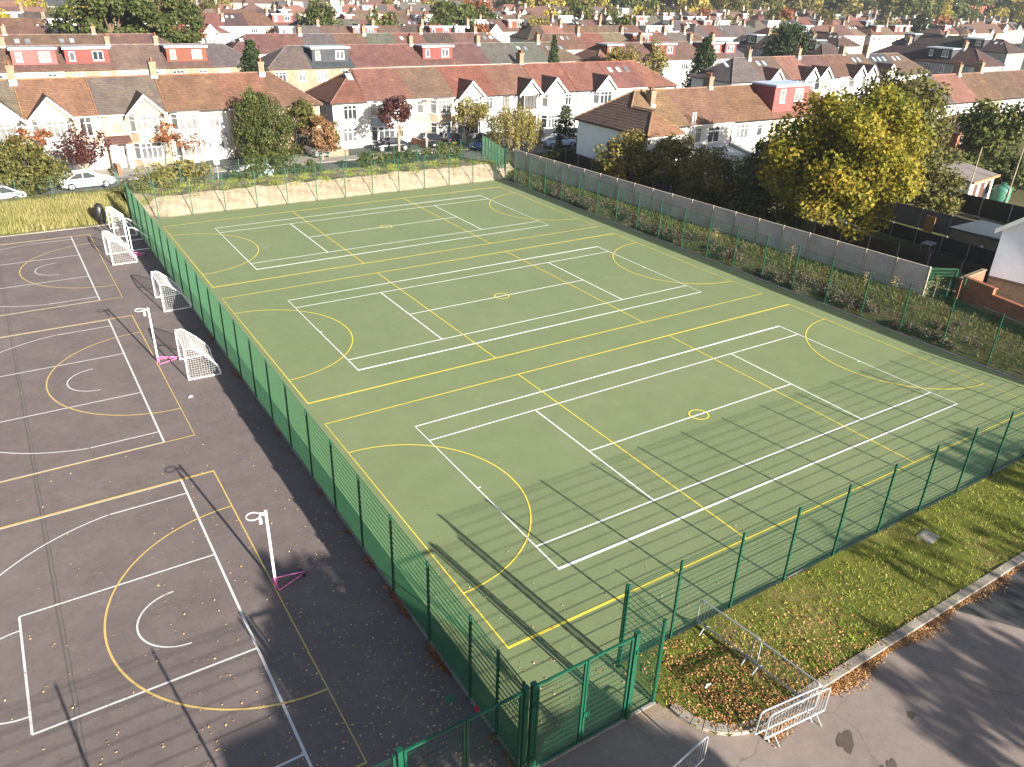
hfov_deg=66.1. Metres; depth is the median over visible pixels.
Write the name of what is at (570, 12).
woodland tree
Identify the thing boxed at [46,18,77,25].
terraced house
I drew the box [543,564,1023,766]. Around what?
car park
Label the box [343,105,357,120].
window
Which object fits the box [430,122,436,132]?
window
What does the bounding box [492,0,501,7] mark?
woodland tree
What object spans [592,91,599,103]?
window
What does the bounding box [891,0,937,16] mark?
woodland tree
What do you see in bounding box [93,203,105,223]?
black sack
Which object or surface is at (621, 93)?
window
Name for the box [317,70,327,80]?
window
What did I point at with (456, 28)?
terraced house
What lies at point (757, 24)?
terraced house
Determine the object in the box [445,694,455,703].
ball
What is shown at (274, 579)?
netball post
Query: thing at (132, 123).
window
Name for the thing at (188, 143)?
sapling
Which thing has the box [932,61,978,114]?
terraced house
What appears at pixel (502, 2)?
woodland tree
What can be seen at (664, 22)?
terraced house
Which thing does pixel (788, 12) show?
woodland tree
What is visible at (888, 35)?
terraced house
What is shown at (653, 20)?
terraced house
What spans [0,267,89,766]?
tarmac joint
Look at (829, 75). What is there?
terraced house
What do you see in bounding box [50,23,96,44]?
terraced house
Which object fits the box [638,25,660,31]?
terraced house
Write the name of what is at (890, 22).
tree
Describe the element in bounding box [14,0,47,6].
woodland tree
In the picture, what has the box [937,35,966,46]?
terraced house
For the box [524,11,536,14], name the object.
terraced house
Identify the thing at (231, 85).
terraced house
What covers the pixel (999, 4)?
woodland tree
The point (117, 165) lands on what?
garden wall
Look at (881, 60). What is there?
terraced house
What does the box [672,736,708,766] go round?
crowd barrier
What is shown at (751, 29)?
terraced house
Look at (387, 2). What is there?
woodland tree
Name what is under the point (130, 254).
netball post
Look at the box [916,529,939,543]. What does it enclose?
inspection cover
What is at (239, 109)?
round tree
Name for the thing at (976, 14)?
woodland tree
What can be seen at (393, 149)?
fence
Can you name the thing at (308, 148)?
parked car
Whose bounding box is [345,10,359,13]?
terraced house
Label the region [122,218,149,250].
goal
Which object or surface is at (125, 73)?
window
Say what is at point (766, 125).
window
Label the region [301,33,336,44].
terraced house
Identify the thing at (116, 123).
window
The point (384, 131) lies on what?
window
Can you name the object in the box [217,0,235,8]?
woodland tree
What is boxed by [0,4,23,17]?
terraced house
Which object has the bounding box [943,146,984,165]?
green tree
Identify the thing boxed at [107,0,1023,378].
ground
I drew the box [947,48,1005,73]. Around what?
terraced house
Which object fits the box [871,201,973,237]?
garden fence
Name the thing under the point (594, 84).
terraced house
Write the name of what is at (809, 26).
terraced house
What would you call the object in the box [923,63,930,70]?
window
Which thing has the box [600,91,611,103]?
window
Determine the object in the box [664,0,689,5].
woodland tree
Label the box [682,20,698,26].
terraced house
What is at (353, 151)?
driveway
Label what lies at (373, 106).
window
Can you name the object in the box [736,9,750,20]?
terraced house
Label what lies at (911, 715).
oil stain
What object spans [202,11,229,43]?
terraced house
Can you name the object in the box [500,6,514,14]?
terraced house
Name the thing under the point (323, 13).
tree
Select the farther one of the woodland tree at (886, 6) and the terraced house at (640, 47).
the woodland tree at (886, 6)
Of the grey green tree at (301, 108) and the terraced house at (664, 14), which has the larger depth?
the terraced house at (664, 14)
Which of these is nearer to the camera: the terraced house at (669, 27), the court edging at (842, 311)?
the court edging at (842, 311)
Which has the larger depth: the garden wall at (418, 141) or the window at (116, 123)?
the garden wall at (418, 141)
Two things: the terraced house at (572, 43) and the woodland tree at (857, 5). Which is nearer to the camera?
the terraced house at (572, 43)
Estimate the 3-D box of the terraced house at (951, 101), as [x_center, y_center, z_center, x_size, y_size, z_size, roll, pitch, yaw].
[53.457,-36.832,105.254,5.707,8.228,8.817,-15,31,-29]
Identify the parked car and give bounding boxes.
[0,183,26,198]
[59,169,114,190]
[229,162,273,176]
[304,139,329,157]
[371,135,411,151]
[422,131,441,147]
[439,130,460,144]
[469,131,502,149]
[540,133,575,148]
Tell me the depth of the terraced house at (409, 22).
198.76 m
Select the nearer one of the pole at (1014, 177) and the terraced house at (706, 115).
the pole at (1014, 177)
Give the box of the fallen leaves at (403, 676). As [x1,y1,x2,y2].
[4,278,495,766]
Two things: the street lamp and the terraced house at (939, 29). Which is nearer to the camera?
the street lamp
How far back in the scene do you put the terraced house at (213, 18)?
197.39 m
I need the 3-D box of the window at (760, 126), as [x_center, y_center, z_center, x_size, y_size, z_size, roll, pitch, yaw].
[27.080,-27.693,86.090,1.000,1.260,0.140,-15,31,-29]
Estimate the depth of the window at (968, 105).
105.30 m
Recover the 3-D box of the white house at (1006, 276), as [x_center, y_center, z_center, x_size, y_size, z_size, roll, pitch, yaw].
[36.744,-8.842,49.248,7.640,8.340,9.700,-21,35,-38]
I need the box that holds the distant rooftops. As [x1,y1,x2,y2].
[0,0,1023,47]
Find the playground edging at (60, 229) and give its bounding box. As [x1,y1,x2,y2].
[0,222,129,236]
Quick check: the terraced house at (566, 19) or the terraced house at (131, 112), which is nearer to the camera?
the terraced house at (131, 112)
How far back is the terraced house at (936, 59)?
157.32 m
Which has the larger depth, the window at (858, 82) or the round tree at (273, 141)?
the window at (858, 82)
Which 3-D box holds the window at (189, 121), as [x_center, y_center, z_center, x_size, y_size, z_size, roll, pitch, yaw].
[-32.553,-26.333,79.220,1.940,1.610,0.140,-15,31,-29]
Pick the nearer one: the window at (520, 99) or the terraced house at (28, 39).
the window at (520, 99)
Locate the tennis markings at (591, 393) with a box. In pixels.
[215,195,956,569]
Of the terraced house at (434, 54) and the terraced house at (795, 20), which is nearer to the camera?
the terraced house at (434, 54)
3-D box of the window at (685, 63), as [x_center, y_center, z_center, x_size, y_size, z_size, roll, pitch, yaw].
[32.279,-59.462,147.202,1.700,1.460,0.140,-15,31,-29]
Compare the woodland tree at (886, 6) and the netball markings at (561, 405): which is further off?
the woodland tree at (886, 6)
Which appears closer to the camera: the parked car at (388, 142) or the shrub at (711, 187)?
the shrub at (711, 187)
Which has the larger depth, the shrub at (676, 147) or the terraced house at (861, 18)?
the terraced house at (861, 18)
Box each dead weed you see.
[920,281,933,295]
[932,276,946,296]
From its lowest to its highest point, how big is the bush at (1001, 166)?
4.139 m
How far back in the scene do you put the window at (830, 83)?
129.16 m
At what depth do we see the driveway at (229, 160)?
81.33 m
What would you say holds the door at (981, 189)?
in the outbuilding
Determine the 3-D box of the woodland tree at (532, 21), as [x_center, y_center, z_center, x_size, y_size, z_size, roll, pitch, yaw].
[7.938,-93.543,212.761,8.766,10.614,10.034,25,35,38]
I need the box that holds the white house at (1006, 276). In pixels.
[986,216,1023,304]
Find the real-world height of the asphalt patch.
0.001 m
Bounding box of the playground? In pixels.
[0,223,512,766]
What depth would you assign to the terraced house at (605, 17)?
286.71 m
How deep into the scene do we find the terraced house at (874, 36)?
251.01 m
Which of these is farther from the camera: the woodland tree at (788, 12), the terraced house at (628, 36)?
the woodland tree at (788, 12)
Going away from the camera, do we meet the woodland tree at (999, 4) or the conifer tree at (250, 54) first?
the conifer tree at (250, 54)
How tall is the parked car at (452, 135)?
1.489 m
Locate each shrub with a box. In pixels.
[589,128,659,185]
[633,132,712,194]
[667,146,746,205]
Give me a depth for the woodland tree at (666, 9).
322.19 m
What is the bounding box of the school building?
[965,6,993,13]
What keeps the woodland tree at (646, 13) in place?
on the ground at (1017, 196)
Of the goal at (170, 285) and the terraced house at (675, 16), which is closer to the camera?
the goal at (170, 285)
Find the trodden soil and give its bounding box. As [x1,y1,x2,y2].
[628,702,714,736]
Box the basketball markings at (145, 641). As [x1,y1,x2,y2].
[0,237,312,766]
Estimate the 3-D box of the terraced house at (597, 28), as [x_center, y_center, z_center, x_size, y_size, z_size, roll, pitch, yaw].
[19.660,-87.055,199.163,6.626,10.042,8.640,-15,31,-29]
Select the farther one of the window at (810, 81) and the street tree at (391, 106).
the window at (810, 81)
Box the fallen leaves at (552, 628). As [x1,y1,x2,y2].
[324,382,783,742]
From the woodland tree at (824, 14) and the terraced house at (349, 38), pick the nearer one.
the terraced house at (349, 38)
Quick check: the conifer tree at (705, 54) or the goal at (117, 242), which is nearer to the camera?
the goal at (117, 242)
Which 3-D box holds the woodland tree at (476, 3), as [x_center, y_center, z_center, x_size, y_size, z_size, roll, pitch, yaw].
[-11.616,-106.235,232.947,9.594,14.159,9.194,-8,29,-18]
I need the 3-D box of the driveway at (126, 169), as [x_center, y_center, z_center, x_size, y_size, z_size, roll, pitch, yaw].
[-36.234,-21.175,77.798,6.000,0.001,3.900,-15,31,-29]
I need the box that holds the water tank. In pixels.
[990,182,1011,202]
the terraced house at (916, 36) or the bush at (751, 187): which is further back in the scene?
the terraced house at (916, 36)
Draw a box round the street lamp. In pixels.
[421,101,427,146]
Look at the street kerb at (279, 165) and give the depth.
81.98 m
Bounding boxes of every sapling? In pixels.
[3,126,52,165]
[153,121,178,166]
[173,130,205,159]
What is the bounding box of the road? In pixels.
[26,143,574,194]
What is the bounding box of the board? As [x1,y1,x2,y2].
[923,215,935,232]
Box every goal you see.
[101,231,137,264]
[105,207,137,237]
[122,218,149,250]
[150,271,191,311]
[174,329,221,379]
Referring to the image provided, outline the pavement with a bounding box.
[44,137,575,185]
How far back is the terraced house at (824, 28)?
240.75 m
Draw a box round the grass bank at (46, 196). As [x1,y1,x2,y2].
[0,189,130,235]
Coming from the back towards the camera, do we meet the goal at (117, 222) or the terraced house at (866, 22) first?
the terraced house at (866, 22)
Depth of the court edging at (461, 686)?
27.57 m
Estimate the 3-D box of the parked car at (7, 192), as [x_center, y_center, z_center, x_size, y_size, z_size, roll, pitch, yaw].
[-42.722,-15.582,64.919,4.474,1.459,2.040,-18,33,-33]
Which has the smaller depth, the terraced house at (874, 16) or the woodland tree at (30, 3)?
the woodland tree at (30, 3)
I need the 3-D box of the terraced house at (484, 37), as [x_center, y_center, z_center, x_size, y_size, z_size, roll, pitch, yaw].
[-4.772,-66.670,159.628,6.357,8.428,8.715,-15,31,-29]
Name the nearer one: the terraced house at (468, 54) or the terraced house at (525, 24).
the terraced house at (468, 54)
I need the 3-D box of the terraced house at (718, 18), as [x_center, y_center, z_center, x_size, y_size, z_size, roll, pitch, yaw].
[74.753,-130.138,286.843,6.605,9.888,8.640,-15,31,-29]
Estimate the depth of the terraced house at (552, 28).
191.17 m
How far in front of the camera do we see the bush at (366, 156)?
79.29 m
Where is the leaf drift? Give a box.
[208,334,515,766]
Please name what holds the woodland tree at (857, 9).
on the ground at (1017, 196)
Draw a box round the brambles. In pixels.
[510,173,981,349]
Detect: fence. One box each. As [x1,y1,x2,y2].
[0,171,121,202]
[114,139,482,189]
[123,183,525,760]
[125,148,505,218]
[373,754,396,766]
[482,135,504,170]
[505,149,1023,379]
[512,149,931,295]
[553,146,671,192]
[615,583,667,704]
[616,408,1023,666]
[630,618,666,712]
[813,223,990,282]
[845,213,995,265]
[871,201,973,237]
[898,186,1023,223]
[924,268,958,296]
[949,269,967,303]
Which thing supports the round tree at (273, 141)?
on the ground at (1017, 196)
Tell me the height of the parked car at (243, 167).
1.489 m
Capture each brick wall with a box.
[955,268,986,297]
[958,276,1023,327]
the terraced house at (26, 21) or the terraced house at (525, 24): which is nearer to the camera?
the terraced house at (26, 21)
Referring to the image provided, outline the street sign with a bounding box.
[213,158,218,178]
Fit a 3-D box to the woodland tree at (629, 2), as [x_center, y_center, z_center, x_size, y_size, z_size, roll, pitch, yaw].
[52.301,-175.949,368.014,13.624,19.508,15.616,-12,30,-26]
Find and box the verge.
[621,458,1023,736]
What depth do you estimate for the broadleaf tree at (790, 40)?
163.52 m
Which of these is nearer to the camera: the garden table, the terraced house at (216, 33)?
the garden table
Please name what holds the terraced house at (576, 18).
on the ground at (1017, 196)
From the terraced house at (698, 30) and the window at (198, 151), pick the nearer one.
the window at (198, 151)
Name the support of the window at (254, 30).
in the terraced house at (258, 23)
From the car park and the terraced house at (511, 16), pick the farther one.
the terraced house at (511, 16)
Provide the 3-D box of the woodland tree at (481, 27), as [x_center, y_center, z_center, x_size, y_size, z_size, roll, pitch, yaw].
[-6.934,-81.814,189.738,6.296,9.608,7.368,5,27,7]
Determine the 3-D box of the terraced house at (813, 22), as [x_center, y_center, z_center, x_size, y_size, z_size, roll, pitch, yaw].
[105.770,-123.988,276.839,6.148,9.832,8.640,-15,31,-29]
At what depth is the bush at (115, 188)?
65.94 m
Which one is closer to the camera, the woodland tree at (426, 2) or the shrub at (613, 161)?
the shrub at (613, 161)
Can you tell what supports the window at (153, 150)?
in the terraced house at (131, 112)
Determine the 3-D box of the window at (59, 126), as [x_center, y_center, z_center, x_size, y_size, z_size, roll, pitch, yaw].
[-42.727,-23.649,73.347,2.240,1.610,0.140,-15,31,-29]
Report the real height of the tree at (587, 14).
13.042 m
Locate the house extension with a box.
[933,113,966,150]
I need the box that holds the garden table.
[920,240,937,251]
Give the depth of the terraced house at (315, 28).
161.55 m
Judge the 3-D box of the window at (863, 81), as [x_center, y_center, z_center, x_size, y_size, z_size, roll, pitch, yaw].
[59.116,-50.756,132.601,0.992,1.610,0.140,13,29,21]
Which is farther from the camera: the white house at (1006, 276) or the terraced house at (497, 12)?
the terraced house at (497, 12)
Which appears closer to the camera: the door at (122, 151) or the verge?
the verge
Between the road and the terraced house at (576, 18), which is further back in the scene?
the terraced house at (576, 18)
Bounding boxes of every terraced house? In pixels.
[0,0,21,11]
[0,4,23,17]
[0,18,11,25]
[0,23,7,44]
[0,26,9,33]
[0,33,7,78]
[0,60,31,169]
[4,45,64,77]
[5,34,52,44]
[8,16,47,33]
[10,10,44,25]
[13,76,107,172]
[22,7,48,11]
[22,12,51,17]
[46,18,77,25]
[47,26,82,33]
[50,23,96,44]
[56,33,117,76]
[85,57,174,168]
[95,33,138,43]
[109,44,166,74]
[135,33,168,43]
[151,32,213,73]
[154,73,233,162]
[198,8,213,12]
[201,6,224,28]
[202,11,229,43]
[204,43,242,72]
[213,3,235,12]
[213,71,273,158]
[224,13,248,40]
[225,33,273,56]
[234,9,256,12]
[242,6,271,33]
[255,3,275,12]
[255,57,322,153]
[262,45,312,91]
[266,25,292,32]
[266,25,304,49]
[268,13,293,26]
[275,9,290,12]
[288,19,310,24]
[289,17,321,32]
[290,8,310,21]
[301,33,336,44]
[301,44,354,86]
[305,68,367,148]
[319,25,348,32]
[332,23,368,43]
[336,19,359,24]
[337,14,353,18]
[343,44,389,67]
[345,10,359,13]
[345,18,377,32]
[350,67,413,146]
[353,8,372,18]
[357,11,379,24]
[358,4,376,13]
[365,33,397,43]
[375,25,401,32]
[378,10,396,13]
[378,33,422,66]
[379,19,404,24]
[392,25,426,43]
[393,8,410,18]
[395,5,412,13]
[396,66,455,138]
[397,17,425,32]
[402,12,426,24]
[409,14,432,23]
[412,10,429,13]
[412,43,457,65]
[422,32,454,42]
[423,25,451,32]
[438,65,498,139]
[446,17,469,31]
[446,33,489,64]
[448,24,481,42]
[471,13,485,31]
[477,32,500,42]
[479,42,515,63]
[481,49,543,134]
[482,19,507,41]
[489,11,501,15]
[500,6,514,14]
[500,13,524,41]
[504,10,521,18]
[508,25,544,41]
[508,32,548,62]
[520,15,537,18]
[520,19,538,28]
[522,62,577,133]
[523,33,563,48]
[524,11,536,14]
[536,10,557,24]
[539,42,582,61]
[540,18,564,32]
[543,13,553,24]
[553,24,586,53]
[554,15,572,24]
[559,61,618,129]
[562,25,585,32]
[567,20,586,24]
[570,10,583,21]
[573,86,689,178]
[574,42,624,61]
[579,33,605,47]
[580,18,605,32]
[584,14,605,24]
[593,7,611,19]
[597,60,646,98]
[599,25,627,41]
[601,25,623,32]
[602,20,619,24]
[614,32,652,68]
[619,19,641,31]
[623,32,652,41]
[628,60,677,88]
[633,10,649,24]
[638,20,647,24]
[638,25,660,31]
[642,41,679,87]
[643,24,669,41]
[648,16,659,24]
[652,20,675,31]
[657,11,670,20]
[658,13,674,19]
[658,19,673,31]
[665,86,744,177]
[666,32,686,40]
[666,32,699,87]
[668,14,689,31]
[673,9,681,18]
[675,16,694,19]
[679,25,707,37]
[681,24,702,40]
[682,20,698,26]
[689,46,764,86]
[692,41,725,65]
[693,11,705,19]
[696,14,711,24]
[700,19,724,40]
[701,72,774,168]
[707,13,720,17]
[709,32,743,60]
[712,12,725,19]
[716,20,729,24]
[716,25,738,41]
[721,9,728,19]
[729,13,741,24]
[729,15,738,24]
[730,19,749,41]
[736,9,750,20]
[736,27,772,56]
[741,16,763,23]
[742,27,771,40]
[745,20,764,29]
[745,25,757,32]
[749,14,763,18]
[750,56,791,80]
[750,80,812,138]
[754,35,779,56]
[760,15,779,27]
[773,46,820,90]
[785,16,800,24]
[794,25,811,30]
[798,20,812,24]
[800,55,840,96]
[803,39,847,54]
[805,12,814,19]
[805,25,833,38]
[806,88,823,122]
[809,16,822,24]
[812,19,823,31]
[819,25,837,32]
[821,44,867,104]
[822,20,839,24]
[823,32,860,53]
[833,19,853,39]
[836,15,853,27]
[844,25,865,53]
[844,54,879,106]
[849,13,858,20]
[849,20,863,29]
[857,17,865,20]
[858,25,883,52]
[859,16,874,26]
[862,44,899,85]
[865,13,876,20]
[871,35,912,52]
[880,19,894,48]
[884,53,930,80]
[888,25,905,40]
[890,33,924,44]
[893,13,904,23]
[898,43,935,64]
[903,20,913,32]
[907,75,956,118]
[914,29,949,44]
[917,25,951,34]
[920,40,968,74]
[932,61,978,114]
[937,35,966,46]
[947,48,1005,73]
[949,20,959,35]
[960,32,997,51]
[960,72,1005,112]
[973,59,1023,111]
[982,39,1023,70]
[1005,70,1023,132]
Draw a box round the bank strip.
[506,169,1023,379]
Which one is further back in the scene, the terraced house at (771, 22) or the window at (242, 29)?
the terraced house at (771, 22)
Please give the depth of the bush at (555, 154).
84.34 m
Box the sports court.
[153,179,1023,762]
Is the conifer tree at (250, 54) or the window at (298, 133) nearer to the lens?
the window at (298, 133)
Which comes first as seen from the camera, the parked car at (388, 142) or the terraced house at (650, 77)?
the parked car at (388, 142)
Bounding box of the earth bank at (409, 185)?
[144,163,513,218]
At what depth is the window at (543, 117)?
102.02 m
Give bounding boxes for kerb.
[45,143,535,186]
[669,552,1023,747]
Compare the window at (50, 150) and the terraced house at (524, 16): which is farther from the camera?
the terraced house at (524, 16)
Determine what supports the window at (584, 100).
in the terraced house at (594, 84)
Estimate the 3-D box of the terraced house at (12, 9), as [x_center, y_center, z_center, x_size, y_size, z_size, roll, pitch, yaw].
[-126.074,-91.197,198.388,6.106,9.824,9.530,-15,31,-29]
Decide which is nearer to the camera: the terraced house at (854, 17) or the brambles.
the brambles
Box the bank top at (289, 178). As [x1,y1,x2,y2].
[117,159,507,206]
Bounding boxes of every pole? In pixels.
[967,147,982,193]
[1005,148,1023,202]
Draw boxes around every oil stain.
[836,730,853,753]
[886,758,896,766]
[907,711,915,718]
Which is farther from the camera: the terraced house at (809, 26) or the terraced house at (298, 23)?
the terraced house at (809, 26)
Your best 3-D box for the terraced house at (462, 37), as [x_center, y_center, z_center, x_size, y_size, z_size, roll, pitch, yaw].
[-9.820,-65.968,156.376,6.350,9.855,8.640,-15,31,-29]
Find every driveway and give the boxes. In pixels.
[46,169,110,181]
[110,163,177,175]
[179,158,240,168]
[289,153,327,159]
[348,143,423,154]
[461,133,544,142]
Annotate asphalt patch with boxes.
[956,567,1023,628]
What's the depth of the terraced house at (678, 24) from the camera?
241.92 m
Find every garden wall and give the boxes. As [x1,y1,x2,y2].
[113,162,122,174]
[327,146,348,156]
[413,137,427,148]
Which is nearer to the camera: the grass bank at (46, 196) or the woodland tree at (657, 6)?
the grass bank at (46, 196)
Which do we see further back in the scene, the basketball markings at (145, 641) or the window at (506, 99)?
the window at (506, 99)
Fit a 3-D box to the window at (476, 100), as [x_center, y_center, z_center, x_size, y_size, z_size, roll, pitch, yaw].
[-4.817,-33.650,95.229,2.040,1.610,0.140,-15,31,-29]
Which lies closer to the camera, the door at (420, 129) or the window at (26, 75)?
the door at (420, 129)
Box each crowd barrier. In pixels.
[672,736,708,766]
[696,600,761,664]
[749,638,820,708]
[754,685,822,742]
[764,687,830,747]
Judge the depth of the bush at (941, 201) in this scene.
65.94 m
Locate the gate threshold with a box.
[537,700,656,766]
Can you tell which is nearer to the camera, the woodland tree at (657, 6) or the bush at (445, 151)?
the bush at (445, 151)
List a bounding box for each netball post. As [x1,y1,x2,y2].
[112,214,145,257]
[134,307,178,363]
[245,510,305,589]
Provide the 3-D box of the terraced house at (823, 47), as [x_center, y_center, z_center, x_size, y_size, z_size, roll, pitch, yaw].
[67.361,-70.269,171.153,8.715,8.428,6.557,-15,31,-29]
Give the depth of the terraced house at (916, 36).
208.09 m
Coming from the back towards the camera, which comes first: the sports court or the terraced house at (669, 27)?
the terraced house at (669, 27)
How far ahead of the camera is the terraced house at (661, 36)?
174.93 m
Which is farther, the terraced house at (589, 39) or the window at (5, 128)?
the terraced house at (589, 39)
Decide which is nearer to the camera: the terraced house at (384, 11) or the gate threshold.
the gate threshold
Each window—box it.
[0,123,16,140]
[8,152,24,169]
[15,121,23,139]
[18,74,32,77]
[31,121,41,138]
[38,120,66,138]
[46,148,74,166]
[48,74,57,77]
[65,119,72,136]
[72,73,85,76]
[78,117,94,136]
[101,72,109,75]
[108,117,125,134]
[123,71,136,74]
[128,116,137,133]
[133,142,142,160]
[136,115,159,133]
[140,142,164,160]
[157,114,163,131]
[162,141,169,158]
[170,113,179,130]
[172,70,184,73]
[174,140,183,156]
[178,113,199,130]
[182,139,203,156]
[197,112,203,129]
[201,137,207,155]
[207,36,215,42]
[208,113,220,127]
[208,139,212,148]
[219,69,230,71]
[228,27,235,33]
[236,135,251,149]
[240,27,244,33]
[251,27,257,33]
[275,72,286,80]
[296,130,312,144]
[298,71,306,81]
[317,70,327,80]
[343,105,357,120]
[343,127,357,142]
[370,103,376,117]
[371,126,377,141]
[377,103,391,117]
[378,126,394,140]
[400,126,404,136]
[416,101,423,113]
[430,100,436,114]
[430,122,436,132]
[437,100,451,114]
[438,122,450,136]
[458,122,463,134]
[465,120,478,134]
[466,98,478,109]
[485,97,493,109]
[503,96,509,109]
[517,95,523,108]
[525,95,536,108]
[541,94,548,107]
[541,115,547,128]
[547,114,559,128]
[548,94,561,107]
[565,94,571,105]
[581,93,587,104]
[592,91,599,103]
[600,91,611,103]
[619,91,628,95]
[670,62,674,69]
[681,61,687,69]
[694,128,701,143]
[706,126,719,143]
[734,123,749,139]
[755,124,762,136]
[756,50,762,56]
[764,124,768,132]
[807,80,814,90]
[814,80,819,90]
[819,79,828,90]
[827,80,832,88]
[840,79,845,88]
[847,78,854,87]
[854,78,862,87]
[861,78,865,87]
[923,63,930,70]
[938,65,944,72]
[964,104,970,112]
[997,54,1002,60]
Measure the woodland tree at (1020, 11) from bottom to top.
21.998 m
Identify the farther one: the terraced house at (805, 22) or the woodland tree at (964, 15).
the woodland tree at (964, 15)
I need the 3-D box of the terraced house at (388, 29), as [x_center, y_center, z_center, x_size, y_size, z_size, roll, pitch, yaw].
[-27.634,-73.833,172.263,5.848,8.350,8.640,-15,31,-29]
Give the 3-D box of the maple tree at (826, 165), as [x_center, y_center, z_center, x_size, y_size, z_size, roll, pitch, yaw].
[25.572,-16.302,59.267,12.101,12.260,12.348,-15,31,-29]
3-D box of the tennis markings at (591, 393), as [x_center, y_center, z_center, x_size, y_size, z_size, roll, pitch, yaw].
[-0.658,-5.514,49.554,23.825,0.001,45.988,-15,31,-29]
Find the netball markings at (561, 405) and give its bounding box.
[163,187,1022,648]
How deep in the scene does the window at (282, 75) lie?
112.65 m
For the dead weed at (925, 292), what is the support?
on the bank strip
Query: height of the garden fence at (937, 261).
1.400 m
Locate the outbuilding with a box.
[934,161,1000,198]
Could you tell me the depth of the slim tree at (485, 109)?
94.12 m
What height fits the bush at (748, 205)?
3.871 m
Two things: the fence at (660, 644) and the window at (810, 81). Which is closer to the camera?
the fence at (660, 644)
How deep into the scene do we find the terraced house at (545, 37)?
160.16 m
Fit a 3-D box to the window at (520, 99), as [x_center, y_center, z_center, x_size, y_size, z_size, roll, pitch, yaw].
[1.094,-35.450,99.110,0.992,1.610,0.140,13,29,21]
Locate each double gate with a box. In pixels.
[395,684,529,766]
[526,630,640,766]
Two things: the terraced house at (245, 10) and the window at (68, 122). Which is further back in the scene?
the terraced house at (245, 10)
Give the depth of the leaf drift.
24.46 m
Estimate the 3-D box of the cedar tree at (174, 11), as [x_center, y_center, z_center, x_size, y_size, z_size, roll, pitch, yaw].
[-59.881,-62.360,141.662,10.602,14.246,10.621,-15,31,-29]
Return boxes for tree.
[0,8,10,17]
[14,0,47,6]
[46,0,164,36]
[47,120,112,169]
[147,0,204,42]
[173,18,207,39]
[197,0,219,9]
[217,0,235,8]
[229,89,303,165]
[231,84,273,144]
[237,39,267,71]
[279,97,320,155]
[295,0,343,24]
[300,115,341,159]
[365,8,400,24]
[375,95,412,151]
[379,0,393,4]
[418,0,435,3]
[428,0,477,24]
[439,0,476,31]
[452,96,482,145]
[461,0,483,17]
[469,101,492,132]
[471,23,492,36]
[472,4,502,18]
[477,0,494,10]
[486,102,544,151]
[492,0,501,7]
[498,0,525,6]
[520,0,534,7]
[528,16,549,26]
[534,0,562,5]
[539,0,565,5]
[540,7,559,14]
[548,34,559,62]
[551,104,577,144]
[554,133,563,148]
[560,0,595,19]
[560,10,574,16]
[564,0,585,8]
[565,0,598,7]
[594,0,611,6]
[599,4,618,19]
[602,11,638,24]
[610,0,641,9]
[621,0,650,9]
[627,0,645,9]
[630,36,646,41]
[631,7,648,15]
[634,8,653,15]
[640,39,671,74]
[641,0,661,11]
[652,1,663,12]
[662,6,676,14]
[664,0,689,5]
[675,0,710,11]
[679,36,716,87]
[681,0,713,10]
[699,7,711,15]
[709,0,726,9]
[710,0,747,11]
[724,15,740,23]
[733,0,749,11]
[739,0,760,12]
[739,128,796,182]
[744,9,756,17]
[755,0,785,9]
[756,82,936,241]
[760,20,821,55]
[764,12,779,19]
[766,1,788,19]
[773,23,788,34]
[776,7,793,19]
[785,0,821,13]
[813,0,823,12]
[814,8,836,23]
[822,0,855,13]
[841,0,863,13]
[849,67,957,199]
[850,6,865,14]
[856,0,870,10]
[864,0,897,10]
[872,15,905,24]
[878,0,908,16]
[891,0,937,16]
[909,13,934,32]
[931,15,960,24]
[933,0,966,21]
[935,0,954,21]
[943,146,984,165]
[950,97,1023,166]
[955,0,972,20]
[963,0,990,5]
[967,2,984,20]
[982,5,994,15]
[985,0,996,5]
[986,6,1009,20]
[989,2,1011,16]
[992,0,1023,18]
[1010,0,1023,21]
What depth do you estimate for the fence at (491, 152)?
81.29 m
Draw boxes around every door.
[85,145,101,169]
[118,144,128,166]
[214,136,228,158]
[416,123,424,138]
[978,182,985,196]
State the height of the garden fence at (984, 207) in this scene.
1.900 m
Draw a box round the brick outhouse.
[944,220,1003,265]
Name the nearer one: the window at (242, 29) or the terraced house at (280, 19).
the window at (242, 29)
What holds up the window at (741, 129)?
in the terraced house at (749, 113)
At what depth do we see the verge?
25.15 m
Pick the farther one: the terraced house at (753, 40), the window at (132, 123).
the terraced house at (753, 40)
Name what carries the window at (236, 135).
in the terraced house at (231, 85)
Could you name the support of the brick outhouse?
on the ground at (1017, 196)
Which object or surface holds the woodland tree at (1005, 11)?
on the ground at (1017, 196)
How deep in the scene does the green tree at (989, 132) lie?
83.61 m
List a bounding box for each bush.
[0,134,73,195]
[109,178,152,202]
[133,158,213,188]
[229,168,258,179]
[241,151,292,175]
[289,159,323,173]
[323,121,341,148]
[355,150,394,167]
[389,149,418,163]
[421,140,466,161]
[541,147,574,162]
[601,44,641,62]
[727,152,796,216]
[729,187,806,228]
[900,163,968,214]
[927,138,965,180]
[977,151,1023,192]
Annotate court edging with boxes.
[131,221,516,765]
[504,179,1023,662]
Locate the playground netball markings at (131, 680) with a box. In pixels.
[0,234,366,766]

